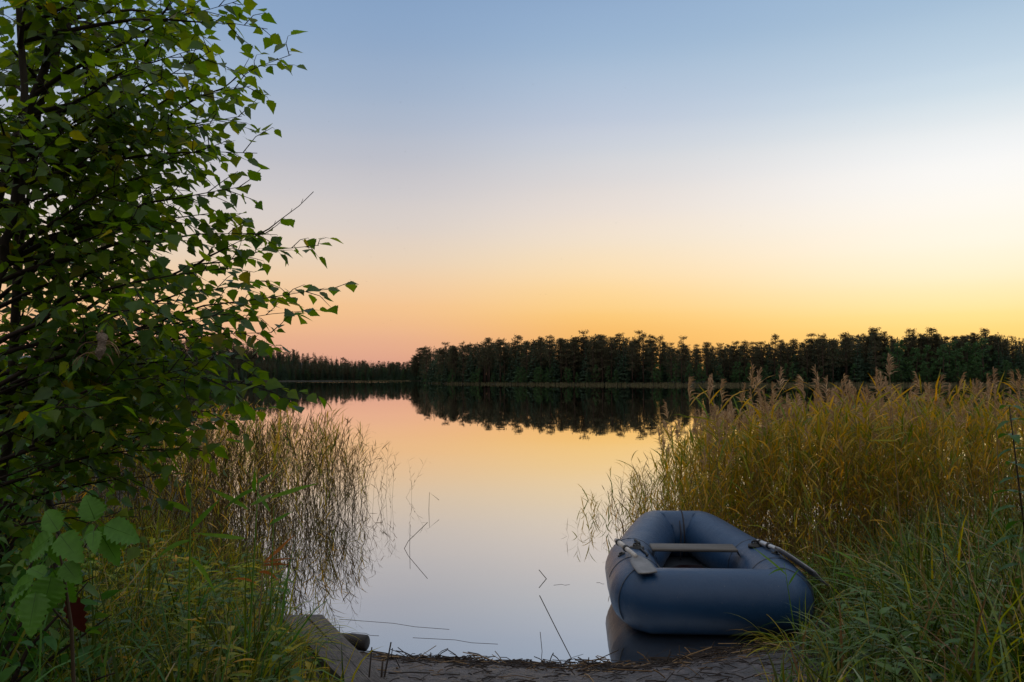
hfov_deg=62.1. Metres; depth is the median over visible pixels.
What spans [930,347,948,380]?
birch tree
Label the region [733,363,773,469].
reed
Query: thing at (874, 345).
pine tree
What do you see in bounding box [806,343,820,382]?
spruce tree
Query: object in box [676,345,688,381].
pine tree
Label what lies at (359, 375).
spruce tree
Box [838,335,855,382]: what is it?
pine tree
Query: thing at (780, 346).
pine tree
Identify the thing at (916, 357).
birch tree
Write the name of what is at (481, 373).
spruce tree
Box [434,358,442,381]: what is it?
spruce tree
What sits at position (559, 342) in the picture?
pine tree
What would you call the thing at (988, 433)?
reed
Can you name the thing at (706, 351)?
pine tree
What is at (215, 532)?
reed
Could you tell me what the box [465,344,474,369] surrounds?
pine tree
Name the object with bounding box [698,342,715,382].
pine tree
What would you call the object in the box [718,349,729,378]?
pine tree
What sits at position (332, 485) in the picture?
reed
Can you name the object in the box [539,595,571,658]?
dead stem
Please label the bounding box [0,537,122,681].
bush
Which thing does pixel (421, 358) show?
pine tree
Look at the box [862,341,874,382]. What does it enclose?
spruce tree
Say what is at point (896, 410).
reed
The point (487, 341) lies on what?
pine tree
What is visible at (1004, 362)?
birch tree
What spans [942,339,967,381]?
birch tree
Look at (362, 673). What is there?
boardwalk
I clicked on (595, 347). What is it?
pine tree
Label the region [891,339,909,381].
birch tree
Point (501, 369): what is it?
spruce tree
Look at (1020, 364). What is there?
spruce tree
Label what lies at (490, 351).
pine tree
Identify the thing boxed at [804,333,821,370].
pine tree
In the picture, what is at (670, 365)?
pine tree
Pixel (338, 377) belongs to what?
spruce tree
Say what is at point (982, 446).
reed
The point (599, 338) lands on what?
pine tree
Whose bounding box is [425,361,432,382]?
spruce tree
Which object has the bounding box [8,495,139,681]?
bramble cane
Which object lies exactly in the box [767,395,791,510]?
reed
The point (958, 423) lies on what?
reed
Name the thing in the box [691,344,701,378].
pine tree
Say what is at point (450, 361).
pine tree
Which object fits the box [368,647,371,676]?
stick
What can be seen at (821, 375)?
birch tree
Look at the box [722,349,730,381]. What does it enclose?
spruce tree
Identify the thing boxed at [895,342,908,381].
spruce tree
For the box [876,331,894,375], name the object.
pine tree
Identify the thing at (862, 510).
reed
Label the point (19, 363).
bush
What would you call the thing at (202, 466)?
reed bed
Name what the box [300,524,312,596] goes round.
reed
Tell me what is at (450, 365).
pine tree
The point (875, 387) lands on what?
reed
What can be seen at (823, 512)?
reed
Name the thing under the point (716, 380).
spruce tree
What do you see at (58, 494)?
bush
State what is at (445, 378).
spruce tree
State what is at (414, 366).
pine tree
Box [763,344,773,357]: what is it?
pine tree
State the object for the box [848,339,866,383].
spruce tree
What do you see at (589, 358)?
pine tree
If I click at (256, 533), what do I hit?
reed
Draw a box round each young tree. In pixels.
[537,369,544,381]
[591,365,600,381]
[906,364,915,381]
[968,360,982,381]
[1012,367,1021,381]
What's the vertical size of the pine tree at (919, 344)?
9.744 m
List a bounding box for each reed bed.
[2,395,393,611]
[570,367,1023,578]
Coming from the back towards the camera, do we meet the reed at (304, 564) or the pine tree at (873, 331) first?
the pine tree at (873, 331)
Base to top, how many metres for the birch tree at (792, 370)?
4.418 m
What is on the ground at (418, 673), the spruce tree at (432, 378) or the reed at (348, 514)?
the spruce tree at (432, 378)
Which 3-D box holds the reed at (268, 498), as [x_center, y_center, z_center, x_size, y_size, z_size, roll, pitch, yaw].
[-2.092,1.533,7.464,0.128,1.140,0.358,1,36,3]
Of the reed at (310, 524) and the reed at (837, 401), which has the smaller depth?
the reed at (310, 524)
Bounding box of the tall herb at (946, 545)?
[933,543,955,597]
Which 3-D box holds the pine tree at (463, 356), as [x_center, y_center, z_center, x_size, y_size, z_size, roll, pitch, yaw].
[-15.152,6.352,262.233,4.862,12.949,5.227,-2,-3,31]
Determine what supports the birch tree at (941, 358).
on the ground at (418, 673)
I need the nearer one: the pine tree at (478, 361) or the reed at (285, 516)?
the reed at (285, 516)
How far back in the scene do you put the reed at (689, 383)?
8.70 m
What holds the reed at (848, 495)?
in the lake water
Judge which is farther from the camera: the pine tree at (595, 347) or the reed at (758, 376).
the pine tree at (595, 347)
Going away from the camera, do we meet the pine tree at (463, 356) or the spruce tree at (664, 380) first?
the spruce tree at (664, 380)
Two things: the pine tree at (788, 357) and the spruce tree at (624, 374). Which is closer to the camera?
the pine tree at (788, 357)
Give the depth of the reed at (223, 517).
6.90 m
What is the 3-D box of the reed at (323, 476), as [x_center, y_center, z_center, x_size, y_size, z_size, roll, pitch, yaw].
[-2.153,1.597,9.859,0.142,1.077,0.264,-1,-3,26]
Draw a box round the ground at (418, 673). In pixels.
[8,355,1022,681]
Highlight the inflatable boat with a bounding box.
[605,510,814,635]
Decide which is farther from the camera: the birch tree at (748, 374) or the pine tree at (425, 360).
the pine tree at (425, 360)
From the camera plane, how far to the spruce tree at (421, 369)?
645.50 m
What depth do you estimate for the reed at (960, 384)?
9.98 m
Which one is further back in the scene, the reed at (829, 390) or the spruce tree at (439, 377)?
the spruce tree at (439, 377)
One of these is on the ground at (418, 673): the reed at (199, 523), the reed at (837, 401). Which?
the reed at (199, 523)
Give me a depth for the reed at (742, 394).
10.48 m
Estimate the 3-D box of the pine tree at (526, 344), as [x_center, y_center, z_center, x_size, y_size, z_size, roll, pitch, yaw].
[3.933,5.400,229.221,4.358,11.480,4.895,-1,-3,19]
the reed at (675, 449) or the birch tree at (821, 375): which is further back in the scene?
the birch tree at (821, 375)
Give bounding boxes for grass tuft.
[64,658,151,681]
[195,589,359,673]
[730,594,830,658]
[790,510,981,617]
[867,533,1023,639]
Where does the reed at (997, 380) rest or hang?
on the ground at (418, 673)
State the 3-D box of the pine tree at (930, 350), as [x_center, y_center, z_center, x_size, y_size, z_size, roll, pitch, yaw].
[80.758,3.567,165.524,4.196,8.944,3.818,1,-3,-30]
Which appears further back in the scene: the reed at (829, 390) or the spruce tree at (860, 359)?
the spruce tree at (860, 359)
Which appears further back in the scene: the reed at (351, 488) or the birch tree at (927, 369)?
the birch tree at (927, 369)
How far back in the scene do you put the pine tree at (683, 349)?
181.06 m
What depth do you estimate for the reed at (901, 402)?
8.12 m
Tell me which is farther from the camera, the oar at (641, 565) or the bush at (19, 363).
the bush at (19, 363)
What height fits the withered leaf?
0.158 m
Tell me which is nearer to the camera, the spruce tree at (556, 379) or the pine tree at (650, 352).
the pine tree at (650, 352)
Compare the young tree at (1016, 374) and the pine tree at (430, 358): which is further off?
the pine tree at (430, 358)
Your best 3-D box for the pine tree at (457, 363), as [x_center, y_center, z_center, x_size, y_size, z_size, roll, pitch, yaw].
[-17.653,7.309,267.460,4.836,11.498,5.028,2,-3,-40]
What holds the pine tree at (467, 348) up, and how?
on the ground at (418, 673)
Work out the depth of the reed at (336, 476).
9.74 m
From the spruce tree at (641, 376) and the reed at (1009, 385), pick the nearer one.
the reed at (1009, 385)
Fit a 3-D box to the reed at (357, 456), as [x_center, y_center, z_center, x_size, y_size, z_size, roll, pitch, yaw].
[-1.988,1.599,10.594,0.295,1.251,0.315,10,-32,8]
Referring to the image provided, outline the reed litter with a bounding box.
[358,631,877,681]
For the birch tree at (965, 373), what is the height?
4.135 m
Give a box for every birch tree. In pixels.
[0,0,358,635]
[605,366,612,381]
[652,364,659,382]
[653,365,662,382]
[685,364,693,381]
[695,363,704,382]
[697,363,706,383]
[715,365,724,382]
[743,363,754,382]
[743,364,753,382]
[761,365,770,382]
[773,364,780,381]
[782,363,790,381]
[788,365,796,381]
[818,367,825,382]
[849,364,860,382]
[878,345,895,379]
[887,343,905,382]
[888,364,898,382]
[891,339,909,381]
[907,347,920,380]
[911,348,925,378]
[919,345,937,379]
[921,362,932,381]
[924,368,931,383]
[927,367,936,381]
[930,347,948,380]
[931,344,951,381]
[938,342,963,382]
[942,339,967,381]
[952,361,962,384]
[958,362,969,382]
[959,342,978,379]
[964,341,986,382]
[970,337,998,382]
[974,362,986,381]
[997,359,1010,382]
[1001,361,1013,382]
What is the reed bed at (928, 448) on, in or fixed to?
in the lake water
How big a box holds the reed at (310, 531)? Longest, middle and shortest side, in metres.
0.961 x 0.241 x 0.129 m
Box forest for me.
[113,331,1023,382]
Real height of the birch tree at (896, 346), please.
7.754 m
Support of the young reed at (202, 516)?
on the ground at (418, 673)
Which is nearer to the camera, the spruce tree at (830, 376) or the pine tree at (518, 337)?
the spruce tree at (830, 376)
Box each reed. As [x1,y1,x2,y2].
[155,481,218,681]
[194,472,273,673]
[194,481,222,566]
[196,489,203,556]
[203,481,218,584]
[208,478,245,554]
[210,476,233,551]
[219,499,291,559]
[221,499,283,580]
[233,535,293,653]
[241,481,259,552]
[242,459,289,536]
[246,496,303,560]
[253,500,258,570]
[256,483,317,676]
[259,458,287,561]
[261,459,299,536]
[265,459,278,555]
[267,475,307,554]
[283,489,339,562]
[289,427,310,536]
[292,493,309,559]
[299,484,321,560]
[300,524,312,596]
[302,460,347,549]
[304,436,316,518]
[308,473,347,555]
[315,453,347,521]
[316,413,336,512]
[317,467,342,548]
[319,435,327,501]
[319,455,348,522]
[326,451,354,519]
[331,439,339,514]
[336,452,367,523]
[336,476,363,551]
[337,444,360,517]
[339,429,360,503]
[340,424,373,503]
[350,443,368,506]
[659,420,692,495]
[661,399,680,488]
[668,376,713,508]
[676,463,694,507]
[679,375,734,506]
[682,409,698,490]
[684,375,723,512]
[697,378,746,521]
[710,484,730,514]
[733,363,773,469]
[733,382,751,427]
[734,423,773,533]
[736,367,765,487]
[742,380,788,474]
[745,389,753,428]
[754,548,798,644]
[756,367,793,519]
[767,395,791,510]
[772,410,813,547]
[782,410,820,547]
[792,374,812,518]
[794,459,833,548]
[801,365,840,443]
[805,379,826,471]
[806,468,836,562]
[807,429,850,544]
[813,551,865,624]
[814,502,850,559]
[819,466,831,553]
[821,390,854,488]
[825,388,831,442]
[835,453,857,551]
[835,458,865,549]
[848,469,882,563]
[852,413,881,526]
[854,429,868,543]
[861,353,915,569]
[862,397,897,545]
[868,373,887,413]
[880,408,921,543]
[881,405,917,535]
[892,390,906,481]
[895,385,910,472]
[941,393,972,477]
[942,410,964,506]
[946,372,966,446]
[946,383,961,448]
[946,395,968,485]
[975,373,1017,504]
[978,382,997,512]
[979,417,984,492]
[984,366,1004,525]
[993,395,1008,491]
[993,406,1004,472]
[1001,369,1023,458]
[1015,369,1023,452]
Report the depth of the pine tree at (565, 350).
209.86 m
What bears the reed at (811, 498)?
in the lake water
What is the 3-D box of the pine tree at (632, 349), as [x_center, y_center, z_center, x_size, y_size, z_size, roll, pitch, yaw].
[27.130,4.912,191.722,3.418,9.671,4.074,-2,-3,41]
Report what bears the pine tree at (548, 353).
on the ground at (418, 673)
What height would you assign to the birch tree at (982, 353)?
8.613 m
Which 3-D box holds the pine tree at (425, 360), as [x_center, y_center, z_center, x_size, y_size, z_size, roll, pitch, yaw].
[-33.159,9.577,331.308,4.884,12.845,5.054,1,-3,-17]
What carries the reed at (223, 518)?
on the ground at (418, 673)
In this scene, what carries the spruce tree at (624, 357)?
on the ground at (418, 673)
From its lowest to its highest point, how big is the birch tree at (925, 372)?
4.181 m
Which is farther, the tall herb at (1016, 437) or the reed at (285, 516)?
the reed at (285, 516)
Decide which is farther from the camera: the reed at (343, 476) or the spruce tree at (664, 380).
the spruce tree at (664, 380)
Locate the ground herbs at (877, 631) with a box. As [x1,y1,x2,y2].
[802,518,1023,681]
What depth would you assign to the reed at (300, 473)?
8.75 m
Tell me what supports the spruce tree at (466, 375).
on the ground at (418, 673)
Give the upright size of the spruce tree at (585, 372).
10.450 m
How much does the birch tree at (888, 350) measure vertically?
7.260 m
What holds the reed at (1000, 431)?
in the lake water
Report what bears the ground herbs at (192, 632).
on the ground at (418, 673)
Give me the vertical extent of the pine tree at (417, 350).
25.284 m
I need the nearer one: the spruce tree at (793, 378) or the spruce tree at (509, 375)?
the spruce tree at (793, 378)
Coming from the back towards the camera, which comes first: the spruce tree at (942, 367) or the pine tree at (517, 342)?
the pine tree at (517, 342)
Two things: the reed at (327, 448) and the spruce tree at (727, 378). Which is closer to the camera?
the reed at (327, 448)
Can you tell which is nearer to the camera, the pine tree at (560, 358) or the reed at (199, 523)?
the reed at (199, 523)
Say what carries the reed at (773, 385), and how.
in the lake water
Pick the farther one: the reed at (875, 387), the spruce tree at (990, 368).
the spruce tree at (990, 368)
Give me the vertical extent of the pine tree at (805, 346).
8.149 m
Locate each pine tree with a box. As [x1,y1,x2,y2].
[410,358,416,380]
[414,348,422,378]
[418,347,425,367]
[419,346,431,380]
[421,350,430,373]
[426,354,433,369]
[434,348,441,381]
[435,350,448,381]
[438,342,449,369]
[446,347,459,376]
[447,348,458,382]
[448,346,459,376]
[455,342,467,381]
[460,347,473,382]
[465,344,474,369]
[474,348,483,380]
[477,342,485,381]
[478,348,490,382]
[479,337,495,381]
[483,345,495,381]
[490,337,507,373]
[493,339,506,381]
[496,342,509,382]
[509,335,525,372]
[510,341,525,367]
[519,340,534,374]
[520,344,532,379]
[526,345,539,378]
[531,336,548,376]
[542,341,555,367]
[543,335,558,382]
[551,339,568,381]
[553,338,568,381]
[557,340,572,380]
[557,342,574,381]
[566,342,580,382]
[567,336,582,381]
[575,329,590,380]
[584,339,593,381]
[586,335,600,382]
[589,334,604,381]
[589,336,604,381]
[594,340,610,383]
[597,334,609,382]
[602,336,621,380]
[609,333,627,370]
[625,342,638,381]
[628,330,647,377]
[636,332,650,382]
[641,334,661,373]
[644,339,664,379]
[644,343,659,381]
[653,335,668,379]
[663,342,677,378]
[663,349,676,379]
[675,336,691,370]
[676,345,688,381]
[677,348,691,382]
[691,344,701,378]
[692,347,700,381]
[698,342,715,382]
[701,349,713,383]
[714,343,726,374]
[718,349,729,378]
[725,341,740,377]
[729,349,742,377]
[736,340,753,377]
[739,345,750,370]
[745,341,759,363]
[746,349,760,379]
[753,341,769,378]
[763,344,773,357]
[765,333,784,365]
[767,347,780,382]
[771,339,788,382]
[781,346,793,381]
[782,342,793,382]
[789,338,803,373]
[799,344,811,369]
[800,341,813,381]
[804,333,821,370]
[812,341,825,382]
[813,334,833,381]
[819,335,833,375]
[823,341,841,383]
[829,339,840,379]
[834,331,854,377]
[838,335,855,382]
[862,328,884,373]
[865,326,885,368]
[867,334,886,381]
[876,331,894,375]
[902,328,923,367]
[910,333,929,375]
[920,336,938,381]
[922,327,941,380]
[928,333,945,365]
[967,333,983,355]
[977,328,994,364]
[989,336,1004,361]
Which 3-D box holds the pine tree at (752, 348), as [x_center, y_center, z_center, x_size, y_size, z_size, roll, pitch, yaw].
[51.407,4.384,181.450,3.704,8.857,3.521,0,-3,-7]
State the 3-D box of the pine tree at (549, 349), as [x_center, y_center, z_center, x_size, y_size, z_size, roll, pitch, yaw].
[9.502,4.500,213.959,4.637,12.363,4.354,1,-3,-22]
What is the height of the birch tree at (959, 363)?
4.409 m
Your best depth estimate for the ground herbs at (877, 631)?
3.82 m
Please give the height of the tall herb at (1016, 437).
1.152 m
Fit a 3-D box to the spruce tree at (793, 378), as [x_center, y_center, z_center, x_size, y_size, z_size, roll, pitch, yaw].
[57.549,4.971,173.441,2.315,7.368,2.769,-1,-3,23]
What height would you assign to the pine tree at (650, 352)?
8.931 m
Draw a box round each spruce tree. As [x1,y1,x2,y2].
[283,360,288,379]
[297,362,301,379]
[335,366,340,379]
[355,366,362,380]
[366,367,370,380]
[416,355,423,380]
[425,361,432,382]
[428,353,438,382]
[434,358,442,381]
[437,349,443,381]
[440,350,449,383]
[463,343,475,383]
[473,342,482,381]
[490,349,501,381]
[497,339,507,382]
[505,344,515,382]
[511,344,524,382]
[525,339,540,382]
[547,340,560,382]
[576,351,588,381]
[578,345,591,383]
[603,345,616,382]
[611,343,624,382]
[617,335,628,377]
[617,341,630,383]
[628,352,637,381]
[637,349,649,381]
[659,346,667,381]
[677,357,683,382]
[713,356,724,382]
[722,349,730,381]
[762,343,775,382]
[770,346,776,382]
[790,350,798,382]
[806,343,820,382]
[822,343,836,382]
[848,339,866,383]
[850,334,868,381]
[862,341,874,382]
[866,333,880,380]
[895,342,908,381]
[906,335,919,381]
[935,342,951,381]
[952,338,963,381]
[963,338,974,380]
[981,331,995,380]
[990,341,1006,381]
[1003,337,1015,382]
[1014,338,1023,378]
[1014,341,1023,381]
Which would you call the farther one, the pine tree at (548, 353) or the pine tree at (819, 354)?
the pine tree at (548, 353)
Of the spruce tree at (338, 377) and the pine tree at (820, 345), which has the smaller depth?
the pine tree at (820, 345)
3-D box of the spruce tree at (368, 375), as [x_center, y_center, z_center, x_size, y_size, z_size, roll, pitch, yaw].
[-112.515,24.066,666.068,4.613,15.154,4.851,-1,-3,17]
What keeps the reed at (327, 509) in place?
in the lake water
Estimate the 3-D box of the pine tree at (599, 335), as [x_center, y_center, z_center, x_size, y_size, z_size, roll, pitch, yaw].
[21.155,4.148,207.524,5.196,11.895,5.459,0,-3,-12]
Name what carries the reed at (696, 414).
in the lake water
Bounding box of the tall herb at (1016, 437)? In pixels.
[988,405,1023,589]
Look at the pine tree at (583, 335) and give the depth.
210.18 m
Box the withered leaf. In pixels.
[63,596,86,631]
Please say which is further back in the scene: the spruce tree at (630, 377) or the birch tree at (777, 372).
the spruce tree at (630, 377)
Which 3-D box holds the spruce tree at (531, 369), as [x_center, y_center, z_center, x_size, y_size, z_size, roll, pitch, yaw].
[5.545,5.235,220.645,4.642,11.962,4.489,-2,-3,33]
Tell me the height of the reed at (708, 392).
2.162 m
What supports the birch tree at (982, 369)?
on the ground at (418, 673)
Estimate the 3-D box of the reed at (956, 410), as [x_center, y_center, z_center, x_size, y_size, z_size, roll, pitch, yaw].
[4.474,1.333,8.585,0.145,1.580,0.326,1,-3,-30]
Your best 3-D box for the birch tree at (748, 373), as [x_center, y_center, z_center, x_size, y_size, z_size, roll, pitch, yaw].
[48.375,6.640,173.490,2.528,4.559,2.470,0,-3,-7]
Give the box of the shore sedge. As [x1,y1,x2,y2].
[250,380,1022,385]
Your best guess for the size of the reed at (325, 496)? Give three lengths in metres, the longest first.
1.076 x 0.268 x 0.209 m
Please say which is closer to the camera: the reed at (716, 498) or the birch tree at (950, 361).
the reed at (716, 498)
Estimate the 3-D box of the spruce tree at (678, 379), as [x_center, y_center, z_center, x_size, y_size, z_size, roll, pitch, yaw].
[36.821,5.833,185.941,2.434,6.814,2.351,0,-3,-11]
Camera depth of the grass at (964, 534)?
4.35 m
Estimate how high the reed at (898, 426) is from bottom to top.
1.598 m
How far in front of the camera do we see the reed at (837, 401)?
8.41 m
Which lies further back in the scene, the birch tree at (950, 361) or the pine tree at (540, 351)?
the pine tree at (540, 351)
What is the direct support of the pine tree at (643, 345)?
on the ground at (418, 673)
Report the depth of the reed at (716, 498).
7.64 m
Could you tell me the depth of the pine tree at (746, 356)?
182.18 m
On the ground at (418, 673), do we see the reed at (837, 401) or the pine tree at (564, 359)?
the pine tree at (564, 359)
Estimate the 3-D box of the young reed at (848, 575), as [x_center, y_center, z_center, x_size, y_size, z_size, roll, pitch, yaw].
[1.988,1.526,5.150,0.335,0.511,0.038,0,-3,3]
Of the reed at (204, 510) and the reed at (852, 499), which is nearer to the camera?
the reed at (204, 510)
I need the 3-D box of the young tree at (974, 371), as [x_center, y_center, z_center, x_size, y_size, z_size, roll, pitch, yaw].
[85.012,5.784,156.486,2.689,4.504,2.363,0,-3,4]
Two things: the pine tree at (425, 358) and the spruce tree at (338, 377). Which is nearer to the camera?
the pine tree at (425, 358)
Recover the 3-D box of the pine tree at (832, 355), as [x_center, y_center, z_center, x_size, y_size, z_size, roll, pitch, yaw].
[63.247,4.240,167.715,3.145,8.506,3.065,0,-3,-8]
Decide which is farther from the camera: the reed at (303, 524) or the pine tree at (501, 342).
the pine tree at (501, 342)
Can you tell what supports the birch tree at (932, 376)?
on the ground at (418, 673)
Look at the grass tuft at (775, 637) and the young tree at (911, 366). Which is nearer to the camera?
the grass tuft at (775, 637)
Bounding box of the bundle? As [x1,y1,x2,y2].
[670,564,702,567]
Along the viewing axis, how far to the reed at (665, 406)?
9.97 m
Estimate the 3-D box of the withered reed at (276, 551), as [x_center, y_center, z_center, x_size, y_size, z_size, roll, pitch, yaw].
[-1.134,1.223,3.851,0.297,0.672,0.084,0,-3,0]
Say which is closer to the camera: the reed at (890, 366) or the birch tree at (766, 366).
the reed at (890, 366)
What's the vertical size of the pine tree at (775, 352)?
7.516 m
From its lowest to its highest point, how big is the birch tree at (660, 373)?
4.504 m
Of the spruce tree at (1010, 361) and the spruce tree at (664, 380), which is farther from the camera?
the spruce tree at (664, 380)
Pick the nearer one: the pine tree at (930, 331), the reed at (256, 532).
the reed at (256, 532)
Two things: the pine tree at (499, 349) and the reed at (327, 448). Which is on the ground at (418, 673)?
the pine tree at (499, 349)
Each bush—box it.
[0,335,114,549]
[0,337,75,452]
[0,465,119,664]
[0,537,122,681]
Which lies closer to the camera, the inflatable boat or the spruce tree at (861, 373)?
the inflatable boat
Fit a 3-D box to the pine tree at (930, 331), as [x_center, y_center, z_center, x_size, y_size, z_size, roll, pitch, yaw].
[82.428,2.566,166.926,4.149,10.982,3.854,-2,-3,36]
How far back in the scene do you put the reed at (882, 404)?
7.39 m
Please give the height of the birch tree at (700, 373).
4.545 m
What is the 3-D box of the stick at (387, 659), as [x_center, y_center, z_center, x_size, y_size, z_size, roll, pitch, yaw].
[-0.574,1.503,3.843,0.064,0.275,0.017,1,-3,-19]
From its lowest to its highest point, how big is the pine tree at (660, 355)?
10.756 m
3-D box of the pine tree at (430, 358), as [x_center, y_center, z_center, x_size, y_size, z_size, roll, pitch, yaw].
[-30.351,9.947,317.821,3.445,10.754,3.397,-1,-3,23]
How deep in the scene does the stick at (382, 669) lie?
3.83 m
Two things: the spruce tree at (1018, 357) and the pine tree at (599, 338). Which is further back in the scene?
the pine tree at (599, 338)
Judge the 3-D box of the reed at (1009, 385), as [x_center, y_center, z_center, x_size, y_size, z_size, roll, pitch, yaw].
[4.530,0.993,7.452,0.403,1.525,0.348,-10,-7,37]
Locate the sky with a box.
[0,0,1023,368]
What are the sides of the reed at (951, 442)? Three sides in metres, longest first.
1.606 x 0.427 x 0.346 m
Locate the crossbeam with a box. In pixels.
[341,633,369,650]
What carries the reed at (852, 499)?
in the lake water
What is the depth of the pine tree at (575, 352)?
208.38 m
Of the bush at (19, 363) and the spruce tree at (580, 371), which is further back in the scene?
the spruce tree at (580, 371)
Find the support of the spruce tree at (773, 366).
on the ground at (418, 673)
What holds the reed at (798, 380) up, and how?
in the lake water
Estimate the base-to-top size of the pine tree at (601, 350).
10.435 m
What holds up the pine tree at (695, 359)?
on the ground at (418, 673)
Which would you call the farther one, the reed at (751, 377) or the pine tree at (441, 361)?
the pine tree at (441, 361)
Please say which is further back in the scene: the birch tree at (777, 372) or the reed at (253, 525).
the birch tree at (777, 372)
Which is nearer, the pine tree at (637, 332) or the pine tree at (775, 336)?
the pine tree at (775, 336)
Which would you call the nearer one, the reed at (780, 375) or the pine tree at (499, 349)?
the reed at (780, 375)
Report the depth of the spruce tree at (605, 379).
202.48 m
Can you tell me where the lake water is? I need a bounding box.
[100,381,1023,667]
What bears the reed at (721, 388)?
in the lake water
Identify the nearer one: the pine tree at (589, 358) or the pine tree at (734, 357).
the pine tree at (734, 357)
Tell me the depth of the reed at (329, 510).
7.65 m
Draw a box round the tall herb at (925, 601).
[915,590,937,637]
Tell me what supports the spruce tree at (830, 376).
on the ground at (418, 673)
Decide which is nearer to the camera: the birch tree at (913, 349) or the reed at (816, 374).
the reed at (816, 374)
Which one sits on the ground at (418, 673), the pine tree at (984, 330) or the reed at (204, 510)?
the pine tree at (984, 330)
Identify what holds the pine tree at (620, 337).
on the ground at (418, 673)
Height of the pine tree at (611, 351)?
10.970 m
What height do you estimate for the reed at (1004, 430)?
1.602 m
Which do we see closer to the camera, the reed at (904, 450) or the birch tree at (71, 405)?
the birch tree at (71, 405)
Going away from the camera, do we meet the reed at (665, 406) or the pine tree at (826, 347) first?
the reed at (665, 406)
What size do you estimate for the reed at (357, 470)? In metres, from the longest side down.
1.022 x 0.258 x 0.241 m
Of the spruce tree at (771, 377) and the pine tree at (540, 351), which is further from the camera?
the pine tree at (540, 351)
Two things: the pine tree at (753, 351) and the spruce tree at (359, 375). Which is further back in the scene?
the spruce tree at (359, 375)
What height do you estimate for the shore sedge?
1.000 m
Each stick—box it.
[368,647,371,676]
[380,661,383,676]
[384,642,391,676]
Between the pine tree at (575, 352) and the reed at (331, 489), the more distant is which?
the pine tree at (575, 352)
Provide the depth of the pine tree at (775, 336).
178.37 m
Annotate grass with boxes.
[2,482,379,681]
[749,446,1023,681]
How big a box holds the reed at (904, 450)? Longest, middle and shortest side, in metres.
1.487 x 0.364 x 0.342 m
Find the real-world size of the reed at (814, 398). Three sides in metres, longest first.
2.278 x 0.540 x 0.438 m
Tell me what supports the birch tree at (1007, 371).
on the ground at (418, 673)
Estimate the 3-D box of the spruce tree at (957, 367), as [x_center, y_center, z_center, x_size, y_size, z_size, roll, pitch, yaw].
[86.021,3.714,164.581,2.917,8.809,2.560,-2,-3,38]
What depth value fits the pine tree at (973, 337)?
164.26 m
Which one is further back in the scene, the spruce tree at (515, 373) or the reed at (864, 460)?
the spruce tree at (515, 373)
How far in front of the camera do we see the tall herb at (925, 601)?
4.25 m
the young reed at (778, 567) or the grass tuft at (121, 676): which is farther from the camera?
the young reed at (778, 567)
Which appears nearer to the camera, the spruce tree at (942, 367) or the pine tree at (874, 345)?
the spruce tree at (942, 367)
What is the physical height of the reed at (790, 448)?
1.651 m
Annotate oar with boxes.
[614,538,656,573]
[757,539,828,585]
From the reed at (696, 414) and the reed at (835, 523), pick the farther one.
the reed at (696, 414)
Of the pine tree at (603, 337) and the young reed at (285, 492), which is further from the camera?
the pine tree at (603, 337)
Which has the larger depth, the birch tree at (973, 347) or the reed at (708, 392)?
the birch tree at (973, 347)
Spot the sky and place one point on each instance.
(713, 172)
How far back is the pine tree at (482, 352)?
246.43 m
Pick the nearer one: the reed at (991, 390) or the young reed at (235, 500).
the young reed at (235, 500)
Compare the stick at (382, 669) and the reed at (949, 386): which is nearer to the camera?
the stick at (382, 669)
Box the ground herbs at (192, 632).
[1,513,334,681]
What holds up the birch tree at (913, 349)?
on the ground at (418, 673)
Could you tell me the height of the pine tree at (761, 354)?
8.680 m
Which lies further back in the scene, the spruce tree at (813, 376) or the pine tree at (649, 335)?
the pine tree at (649, 335)
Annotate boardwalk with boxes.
[280,614,388,681]
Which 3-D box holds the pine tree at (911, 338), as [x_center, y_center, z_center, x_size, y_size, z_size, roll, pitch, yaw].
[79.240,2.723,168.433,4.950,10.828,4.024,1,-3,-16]
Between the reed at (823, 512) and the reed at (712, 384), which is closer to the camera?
the reed at (823, 512)
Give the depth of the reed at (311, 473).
9.54 m
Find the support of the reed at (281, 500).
in the lake water
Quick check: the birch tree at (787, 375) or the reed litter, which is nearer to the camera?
the reed litter

